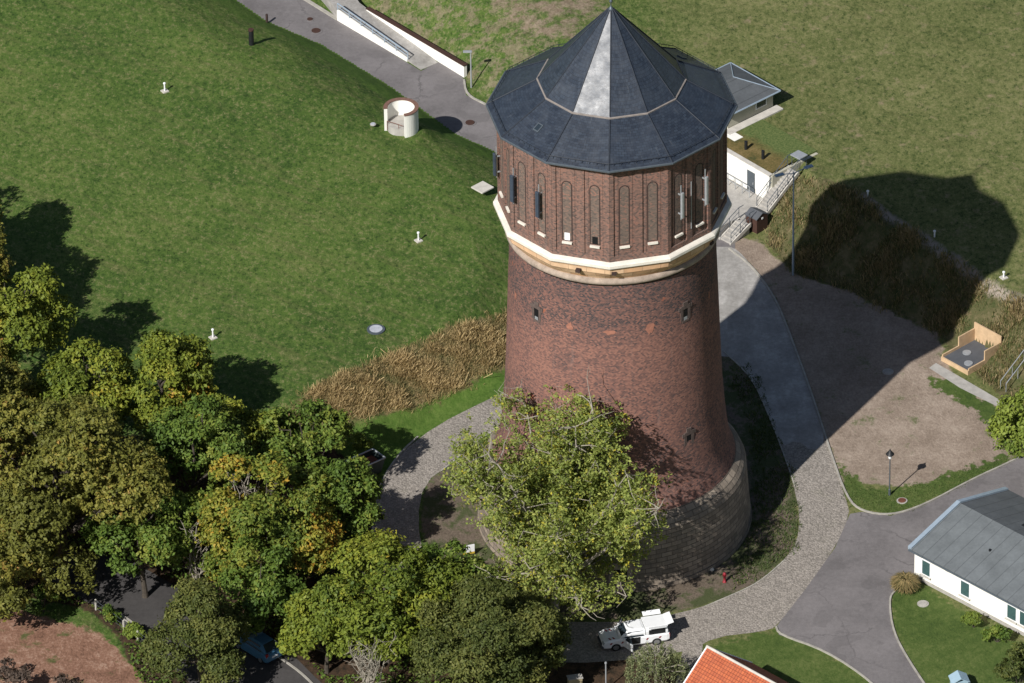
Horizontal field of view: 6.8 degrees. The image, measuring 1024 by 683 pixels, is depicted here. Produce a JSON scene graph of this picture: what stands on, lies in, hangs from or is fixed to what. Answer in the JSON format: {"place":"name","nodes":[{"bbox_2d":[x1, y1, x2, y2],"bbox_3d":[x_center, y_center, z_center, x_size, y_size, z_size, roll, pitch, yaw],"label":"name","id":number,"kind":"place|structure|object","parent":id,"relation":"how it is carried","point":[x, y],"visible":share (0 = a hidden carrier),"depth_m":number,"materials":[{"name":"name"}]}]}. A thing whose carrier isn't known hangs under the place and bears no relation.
{"place":"outdoors","nodes":[
{"label":"outdoors","id":0,"kind":"place"},
{"bbox_2d":[237,0,734,248],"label":"road","id":1,"kind":"structure","parent":0,"point":[437,91],"depth_m":676.28,"materials":[{"name":"asphalt"}]},
{"bbox_2d":[310,27,321,33],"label":"manhole","id":2,"kind":"object","parent":1,"relation":"on","point":[316,30],"visible":1,"depth_m":681.54,"materials":[{"name":"metal"}]},
{"bbox_2d":[464,119,475,125],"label":"manhole","id":3,"kind":"object","parent":1,"relation":"on","point":[469,122],"visible":1,"depth_m":669.61,"materials":[{"name":"metal"}]},
{"bbox_2d":[0,0,1023,682],"bbox_3d":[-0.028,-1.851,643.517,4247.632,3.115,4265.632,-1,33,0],"label":"ground","id":4,"kind":"structure","parent":0,"point":[268,204],"depth_m":652.20,"materials":[{"name":"plant"}]},
{"bbox_2d":[0,222,16,290],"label":"tree","id":5,"kind":"object","parent":4,"relation":"on","point":[4,266],"visible":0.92,"depth_m":633.65,"materials":[{"name":"green plant"}]},
{"bbox_2d":[0,656,31,682],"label":"bush","id":6,"kind":"object","parent":4,"relation":"on","point":[19,675],"visible":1,"depth_m":605.46,"materials":[{"name":"brown plant"}]},
{"bbox_2d":[0,338,42,445],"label":"tree","id":7,"kind":"object","parent":4,"relation":"on","point":[16,377],"visible":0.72,"depth_m":620.67,"materials":[{"name":"green plant"}]},
{"bbox_2d":[0,512,53,621],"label":"tree","id":8,"kind":"object","parent":4,"relation":"on","point":[10,568],"visible":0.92,"depth_m":608.95,"materials":[{"name":"green plant"}]},
{"bbox_2d":[0,262,78,390],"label":"tree","id":9,"kind":"object","parent":4,"relation":"on","point":[28,306],"visible":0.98,"depth_m":627.45,"materials":[{"name":"green plant"}]},
{"bbox_2d":[30,581,60,615],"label":"bush","id":10,"kind":"object","parent":4,"relation":"on","point":[40,594],"visible":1,"depth_m":613.63,"materials":[{"name":"green plant"}]},
{"bbox_2d":[52,672,79,682],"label":"bush","id":11,"kind":"object","parent":4,"relation":"on","point":[61,678],"visible":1,"depth_m":605.28,"materials":[{"name":"brown plant"}]},
{"bbox_2d":[30,335,136,443],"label":"tree","id":12,"kind":"object","parent":4,"relation":"on","point":[66,381],"visible":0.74,"depth_m":623.28,"materials":[{"name":"green plant"}]},
{"bbox_2d":[0,389,175,596],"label":"tree","id":13,"kind":"object","parent":4,"relation":"on","point":[32,490],"visible":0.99,"depth_m":610.09,"materials":[{"name":"green plant"}]},
{"bbox_2d":[102,603,122,622],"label":"bush","id":14,"kind":"object","parent":4,"relation":"on","point":[108,611],"visible":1,"depth_m":612.91,"materials":[{"name":"green plant"}]},
{"bbox_2d":[95,599,142,640],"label":"wire fence","id":15,"kind":"object","parent":4,"relation":"on","point":[96,605],"visible":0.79,"depth_m":612.83,"materials":[{"name":"metal"}]},
{"bbox_2d":[115,610,146,635],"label":"kerb","id":16,"kind":"structure","parent":4,"relation":"on","point":[125,618],"depth_m":613.67,"materials":[{"name":"stone"}]},
{"bbox_2d":[122,621,145,638],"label":"bush","id":17,"kind":"object","parent":4,"relation":"on","point":[131,629],"visible":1,"depth_m":611.04,"materials":[{"name":"green plant"}]},
{"bbox_2d":[78,476,200,598],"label":"tree","id":18,"kind":"object","parent":4,"relation":"on","point":[161,547],"visible":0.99,"depth_m":611.69,"materials":[{"name":"green plant"}]},
{"bbox_2d":[105,328,218,437],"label":"tree","id":19,"kind":"object","parent":4,"relation":"on","point":[172,363],"visible":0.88,"depth_m":622.71,"materials":[{"name":"green plant"}]},
{"bbox_2d":[160,82,168,93],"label":"vent pipe","id":20,"kind":"object","parent":4,"relation":"on","point":[164,90],"visible":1,"depth_m":668.11,"materials":[{"name":"metal"}]},
{"bbox_2d":[40,550,320,682],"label":"lane","id":21,"kind":"structure","parent":4,"relation":"on","point":[122,593],"depth_m":615.37,"materials":[{"name":"asphalt"}]},
{"bbox_2d":[235,631,281,663],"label":"parked car","id":22,"kind":"object","parent":21,"relation":"on","point":[261,647],"visible":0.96,"depth_m":608.79,"materials":[{"name":"blue paint"}]},
{"bbox_2d":[178,517,208,579],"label":"bare tree","id":23,"kind":"object","parent":4,"relation":"on","point":[191,564],"visible":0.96,"depth_m":613.18,"materials":[{"name":"grey plant"}]},
{"bbox_2d":[132,388,255,550],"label":"tree","id":24,"kind":"object","parent":4,"relation":"on","point":[178,428],"visible":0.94,"depth_m":615.20,"materials":[{"name":"green plant"}]},
{"bbox_2d":[137,573,253,682],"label":"tree","id":25,"kind":"object","parent":4,"relation":"on","point":[206,629],"visible":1,"depth_m":602.72,"materials":[{"name":"green plant"}]},
{"bbox_2d":[208,328,217,339],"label":"vent pipe","id":26,"kind":"object","parent":4,"relation":"on","point":[212,337],"visible":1,"depth_m":638.59,"materials":[{"name":"metal"}]},
{"bbox_2d":[202,393,269,491],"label":"tree","id":27,"kind":"object","parent":4,"relation":"on","point":[254,418],"visible":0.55,"depth_m":621.00,"materials":[{"name":"green plant"}]},
{"bbox_2d":[227,452,259,505],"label":"bare tree","id":28,"kind":"object","parent":4,"relation":"on","point":[244,485],"visible":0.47,"depth_m":618.36,"materials":[{"name":"grey plant"}]},
{"bbox_2d":[248,28,253,45],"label":"bollard","id":29,"kind":"object","parent":4,"relation":"on","point":[251,36],"visible":1,"depth_m":673.95,"materials":[{"name":"black metal"}]},
{"bbox_2d":[34,463,469,682],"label":"undergrowth","id":30,"kind":"object","parent":4,"relation":"on","point":[271,629],"visible":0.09,"depth_m":611.63,"materials":[{"name":"green plant"}]},
{"bbox_2d":[214,533,306,635],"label":"tree","id":31,"kind":"object","parent":4,"relation":"on","point":[270,581],"visible":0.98,"depth_m":607.65,"materials":[{"name":"green plant"}]},
{"bbox_2d":[189,449,345,600],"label":"tree","id":32,"kind":"object","parent":4,"relation":"on","point":[274,517],"visible":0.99,"depth_m":610.23,"materials":[{"name":"green plant"}]},
{"bbox_2d":[278,657,312,682],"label":"kerb","id":33,"kind":"structure","parent":4,"relation":"on","point":[297,670],"depth_m":608.14,"materials":[{"name":"concrete"}]},
{"bbox_2d":[248,396,356,489],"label":"tree","id":34,"kind":"object","parent":4,"relation":"on","point":[280,434],"visible":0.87,"depth_m":620.10,"materials":[{"name":"green plant"}]},
{"bbox_2d":[275,582,357,673],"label":"tree","id":35,"kind":"object","parent":4,"relation":"on","point":[302,632],"visible":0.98,"depth_m":604.08,"materials":[{"name":"green plant"}]},
{"bbox_2d":[304,0,336,20],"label":"kerb","id":36,"kind":"structure","parent":4,"relation":"on","point":[328,13],"depth_m":684.19,"materials":[{"name":"concrete"}]},
{"bbox_2d":[288,453,385,561],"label":"tree","id":37,"kind":"object","parent":4,"relation":"on","point":[353,475],"visible":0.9,"depth_m":614.09,"materials":[{"name":"green plant"}]},
{"bbox_2d":[350,432,373,449],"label":"bush","id":38,"kind":"object","parent":4,"relation":"on","point":[359,439],"visible":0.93,"depth_m":630.56,"materials":[{"name":"green plant"}]},
{"bbox_2d":[346,448,385,473],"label":"skip","id":39,"kind":"object","parent":4,"relation":"on","point":[374,457],"visible":0.54,"depth_m":628.71,"materials":[{"name":"green paint"}]},
{"bbox_2d":[344,635,396,682],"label":"bare tree","id":40,"kind":"object","parent":4,"relation":"on","point":[369,673],"visible":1,"depth_m":602.14,"materials":[{"name":"grey plant"}]},
{"bbox_2d":[337,3,408,61],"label":"ramp wall","id":41,"kind":"structure","parent":4,"relation":"on","point":[347,21],"depth_m":680.34,"materials":[{"name":"concrete"}]},
{"bbox_2d":[367,324,384,334],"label":"manhole","id":42,"kind":"object","parent":4,"relation":"on","point":[375,329],"visible":1,"depth_m":639.23,"materials":[{"name":"metal"}]},
{"bbox_2d":[322,0,437,69],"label":"ramp","id":43,"kind":"structure","parent":4,"relation":"on","point":[419,58],"depth_m":680.62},
{"bbox_2d":[307,527,474,667],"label":"tree","id":44,"kind":"object","parent":4,"relation":"on","point":[378,619],"visible":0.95,"depth_m":603.54,"materials":[{"name":"green plant"}]},
{"bbox_2d":[281,303,506,425],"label":"dry grass","id":45,"kind":"structure","parent":4,"relation":"on","point":[343,393],"depth_m":636.63,"materials":[{"name":"plant"}]},
{"bbox_2d":[372,436,418,529],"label":"kerb","id":46,"kind":"structure","parent":4,"relation":"on","point":[400,453],"depth_m":630.49,"materials":[{"name":"concrete"}]},
{"bbox_2d":[383,97,418,137],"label":"curved enclosure","id":47,"kind":"object","parent":4,"relation":"on","point":[400,116],"visible":1,"depth_m":663.29,"materials":[{"name":"white concrete"}]},
{"bbox_2d":[366,7,466,76],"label":"retaining wall","id":48,"kind":"structure","parent":4,"relation":"on","point":[447,59],"depth_m":677.94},
{"bbox_2d":[414,231,422,242],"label":"vent pipe","id":49,"kind":"object","parent":4,"relation":"on","point":[418,240],"visible":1,"depth_m":649.53,"materials":[{"name":"metal"}]},
{"bbox_2d":[403,537,501,624],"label":"tree","id":50,"kind":"object","parent":4,"relation":"on","point":[436,552],"visible":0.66,"depth_m":608.65,"materials":[{"name":"green plant"}]},
{"bbox_2d":[439,430,492,471],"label":"kerb","id":51,"kind":"structure","parent":4,"relation":"on","point":[459,456],"depth_m":630.23,"materials":[{"name":"concrete"}]},
{"bbox_2d":[463,50,471,87],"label":"street light","id":52,"kind":"object","parent":4,"relation":"on","point":[467,51],"visible":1,"depth_m":672.96,"materials":[{"name":"metal"}]},
{"bbox_2d":[463,544,474,556],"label":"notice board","id":53,"kind":"object","parent":4,"relation":"on","point":[472,547],"visible":0.48,"depth_m":619.59,"materials":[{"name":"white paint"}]},
{"bbox_2d":[463,79,485,104],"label":"kerb","id":54,"kind":"structure","parent":4,"relation":"on","point":[471,96],"depth_m":672.95,"materials":[{"name":"concrete"}]},
{"bbox_2d":[471,181,493,193],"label":"cover slab","id":55,"kind":"structure","parent":4,"relation":"on","point":[481,187],"depth_m":655.74,"materials":[{"name":"concrete"}]},
{"bbox_2d":[407,571,575,682],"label":"tree","id":56,"kind":"object","parent":4,"relation":"on","point":[524,633],"visible":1,"depth_m":598.77,"materials":[{"name":"green plant"}]},
{"bbox_2d":[438,367,672,621],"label":"open tree","id":57,"kind":"object","parent":4,"relation":"on","point":[544,533],"visible":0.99,"depth_m":605.99,"materials":[{"name":"green plant"}]},
{"bbox_2d":[605,662,606,682],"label":"pole","id":58,"kind":"object","parent":4,"relation":"on","point":[605,672],"visible":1,"depth_m":604.88,"materials":[{"name":"metal"}]},
{"bbox_2d":[477,0,751,595],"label":"water tower","id":59,"kind":"structure","parent":4,"relation":"on","point":[612,203],"depth_m":605.60,"materials":[{"name":"brick"}]},
{"bbox_2d":[530,301,542,323],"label":"slit window","id":60,"kind":"structure","parent":59,"relation":"in","point":[536,309],"depth_m":608.26,"materials":[{"name":"stone"}]},
{"bbox_2d":[564,232,569,239],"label":"shuttered window","id":61,"kind":"structure","parent":59,"relation":"in","point":[566,235],"depth_m":602.35,"materials":[{"name":"white paint"}]},
{"bbox_2d":[679,301,691,323],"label":"slit window","id":62,"kind":"structure","parent":59,"relation":"in","point":[684,310],"depth_m":607.82,"materials":[{"name":"stone"}]},
{"bbox_2d":[682,427,695,447],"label":"slit window","id":63,"kind":"structure","parent":59,"relation":"in","point":[689,435],"depth_m":613.18,"materials":[{"name":"stone"}]},
{"bbox_2d":[623,641,689,682],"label":"weeping tree","id":64,"kind":"object","parent":4,"relation":"on","point":[655,669],"visible":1,"depth_m":602.58,"materials":[{"name":"green plant"}]},
{"bbox_2d":[676,637,702,682],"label":"footpath","id":65,"kind":"structure","parent":4,"relation":"on","point":[692,651],"depth_m":609.51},
{"bbox_2d":[727,128,741,140],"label":"white parapet","id":66,"kind":"structure","parent":4,"relation":"on","point":[734,136],"depth_m":661.48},
{"bbox_2d":[719,205,754,244],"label":"stairs","id":67,"kind":"structure","parent":4,"relation":"on","point":[735,231],"depth_m":655.04,"materials":[{"name":"concrete"}]},
{"bbox_2d":[704,559,784,606],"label":"kerb","id":68,"kind":"structure","parent":4,"relation":"on","point":[746,587],"depth_m":616.04,"materials":[{"name":"concrete"}]},
{"bbox_2d":[716,62,782,134],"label":"pavilion","id":69,"kind":"structure","parent":4,"relation":"on","point":[752,94],"depth_m":663.80,"materials":[{"name":"metal"}]},
{"bbox_2d":[755,99,766,109],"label":"window","id":70,"kind":"structure","parent":69,"relation":"in","point":[758,105],"depth_m":663.98,"materials":[{"name":"glass"}]},
{"bbox_2d":[745,207,768,233],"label":"garden hut","id":71,"kind":"object","parent":4,"relation":"on","point":[757,218],"visible":1,"depth_m":655.50,"materials":[{"name":"brown wood"}]},
{"bbox_2d":[724,351,794,485],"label":"kerb","id":72,"kind":"structure","parent":4,"relation":"on","point":[739,365],"depth_m":634.90,"materials":[{"name":"concrete"}]},
{"bbox_2d":[722,362,801,588],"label":"verge weeds","id":73,"kind":"object","parent":4,"relation":"on","point":[764,488],"visible":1,"depth_m":625.15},
{"bbox_2d":[727,119,817,197],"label":"retaining building","id":74,"kind":"structure","parent":4,"relation":"on","point":[758,152],"depth_m":659.57,"materials":[{"name":"paint"}]},
{"bbox_2d":[747,169,754,192],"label":"door","id":75,"kind":"structure","parent":74,"relation":"in","point":[750,175],"depth_m":658.65,"materials":[{"name":"metal"}]},
{"bbox_2d":[790,150,807,163],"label":"stair canopy","id":76,"kind":"object","parent":74,"relation":"on","point":[798,154],"visible":0.93,"depth_m":657.39,"materials":[{"name":"metal"}]},
{"bbox_2d":[756,153,802,212],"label":"stairs","id":77,"kind":"structure","parent":4,"relation":"on","point":[770,200],"depth_m":656.97,"materials":[{"name":"concrete"}]},
{"bbox_2d":[774,164,813,275],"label":"street light","id":78,"kind":"object","parent":4,"relation":"on","point":[793,173],"visible":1,"depth_m":647.63,"materials":[{"name":"metal"}]},
{"bbox_2d":[775,626,872,682],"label":"kerb","id":79,"kind":"structure","parent":4,"relation":"on","point":[833,656],"depth_m":609.18,"materials":[{"name":"concrete"}]},
{"bbox_2d":[728,248,1021,514],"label":"kerb","id":80,"kind":"structure","parent":4,"relation":"on","point":[809,387],"depth_m":629.98,"materials":[{"name":"concrete"}]},
{"bbox_2d":[882,368,893,374],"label":"manhole","id":81,"kind":"object","parent":4,"relation":"on","point":[887,371],"visible":1,"depth_m":639.32,"materials":[{"name":"concrete"}]},
{"bbox_2d":[886,449,893,495],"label":"lantern","id":82,"kind":"object","parent":4,"relation":"on","point":[889,453],"visible":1,"depth_m":624.12,"materials":[{"name":"metal"}]},
{"bbox_2d":[764,171,1023,403],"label":"wild grass","id":83,"kind":"structure","parent":4,"relation":"on","point":[909,234],"depth_m":648.70,"materials":[{"name":"plant"}]},
{"bbox_2d":[777,456,1023,682],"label":"asphalt yard","id":84,"kind":"structure","parent":4,"relation":"on","point":[839,608],"depth_m":615.86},
{"bbox_2d":[897,497,906,503],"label":"manhole","id":85,"kind":"object","parent":4,"relation":"on","point":[902,500],"visible":1,"depth_m":625.01,"materials":[{"name":"concrete"}]},
{"bbox_2d":[889,571,921,594],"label":"ornamental grass","id":86,"kind":"object","parent":4,"relation":"on","point":[906,582],"depth_m":614.78,"materials":[{"name":"plant"}]},
{"bbox_2d":[889,588,924,682],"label":"kerb","id":87,"kind":"structure","parent":4,"relation":"on","point":[905,654],"depth_m":610.19,"materials":[{"name":"concrete"}]},
{"bbox_2d":[917,600,928,606],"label":"manhole","id":88,"kind":"object","parent":4,"relation":"on","point":[922,603],"visible":1,"depth_m":614.02,"materials":[{"name":"concrete"}]},
{"bbox_2d":[839,455,1008,514],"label":"verge grass","id":89,"kind":"structure","parent":4,"relation":"on","point":[908,490],"depth_m":626.10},
{"bbox_2d":[930,363,998,405],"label":"concrete strip","id":90,"kind":"object","parent":4,"relation":"on","point":[959,382],"visible":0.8,"depth_m":637.86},
{"bbox_2d":[908,487,1023,635],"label":"white building","id":91,"kind":"structure","parent":4,"relation":"on","point":[968,551],"depth_m":614.33,"materials":[{"name":"concrete"}]},
{"bbox_2d":[919,559,930,579],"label":"window","id":92,"kind":"structure","parent":91,"relation":"in","point":[926,566],"depth_m":615.43,"materials":[{"name":"white paint"}]},
{"bbox_2d":[958,579,970,600],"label":"window","id":93,"kind":"structure","parent":91,"relation":"in","point":[964,586],"depth_m":613.18,"materials":[{"name":"white paint"}]},
{"bbox_2d":[1004,603,1016,623],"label":"window","id":94,"kind":"structure","parent":91,"relation":"in","point":[1011,611],"depth_m":610.49,"materials":[{"name":"white paint"}]},
{"bbox_2d":[1017,610,1023,628],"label":"window","id":95,"kind":"structure","parent":91,"relation":"in","point":[1021,614],"depth_m":610.05,"materials":[{"name":"white paint"}]},
{"bbox_2d":[960,610,982,627],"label":"bush","id":96,"kind":"object","parent":4,"relation":"on","point":[970,618],"visible":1,"depth_m":611.09,"materials":[{"name":"green plant"}]},
{"bbox_2d":[941,322,1001,374],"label":"plywood pit","id":97,"kind":"object","parent":4,"relation":"on","point":[968,354],"visible":1,"depth_m":640.66,"materials":[{"name":"wood"}]},
{"bbox_2d":[981,624,1012,642],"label":"bush","id":98,"kind":"object","parent":4,"relation":"on","point":[997,631],"visible":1,"depth_m":609.40,"materials":[{"name":"green plant"}]},
{"bbox_2d":[999,271,1007,279],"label":"vent pipe","id":99,"kind":"object","parent":4,"relation":"on","point":[1003,277],"visible":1,"depth_m":644.20,"materials":[{"name":"metal"}]},
{"bbox_2d":[984,382,1023,457],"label":"tree","id":100,"kind":"object","parent":4,"relation":"on","point":[1009,433],"visible":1,"depth_m":624.06,"materials":[{"name":"green plant"}]},
{"bbox_2d":[992,642,1023,682],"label":"bush","id":101,"kind":"object","parent":4,"relation":"on","point":[1009,668],"visible":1,"depth_m":603.45,"materials":[{"name":"green plant"}]},
{"bbox_2d":[1000,350,1023,386],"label":"handrail","id":102,"kind":"object","parent":4,"relation":"on","point":[1012,370],"visible":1,"depth_m":637.04,"materials":[{"name":"metal"}]},
{"bbox_2d":[567,673,582,682],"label":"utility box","id":103,"kind":"object","parent":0,"point":[575,678],"visible":1,"depth_m":605.10,"materials":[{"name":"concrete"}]},
{"bbox_2d":[374,381,848,662],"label":"cobbled path","id":104,"kind":"structure","parent":0,"point":[768,601],"depth_m":622.39,"materials":[{"name":"stone"}]},
{"bbox_2d":[597,609,673,651],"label":"pickup truck","id":105,"kind":"object","parent":104,"relation":"on","point":[629,634],"visible":0.98,"depth_m":609.76,"materials":[{"name":"white paint"}]},
{"bbox_2d":[683,645,787,682],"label":"tiled house","id":106,"kind":"structure","parent":0,"point":[712,665],"depth_m":598.27,"materials":[{"name":"orange tile"}]},
{"bbox_2d":[718,178,761,237],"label":"terrace","id":107,"kind":"structure","parent":0,"point":[737,197],"depth_m":657.80,"materials":[{"name":"concrete"}]},
{"bbox_2d":[727,173,749,197],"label":"railing","id":108,"kind":"object","parent":107,"relation":"on","point":[738,185],"visible":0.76,"depth_m":658.77,"materials":[{"name":"metal"}]},
{"bbox_2d":[717,247,823,449],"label":"paved path","id":109,"kind":"structure","parent":0,"point":[754,333],"depth_m":642.34,"materials":[{"name":"concrete"}]},
{"bbox_2d":[948,670,969,682],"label":"play house","id":110,"kind":"structure","parent":0,"point":[957,676],"depth_m":604.49,"materials":[{"name":"blue plastic"}]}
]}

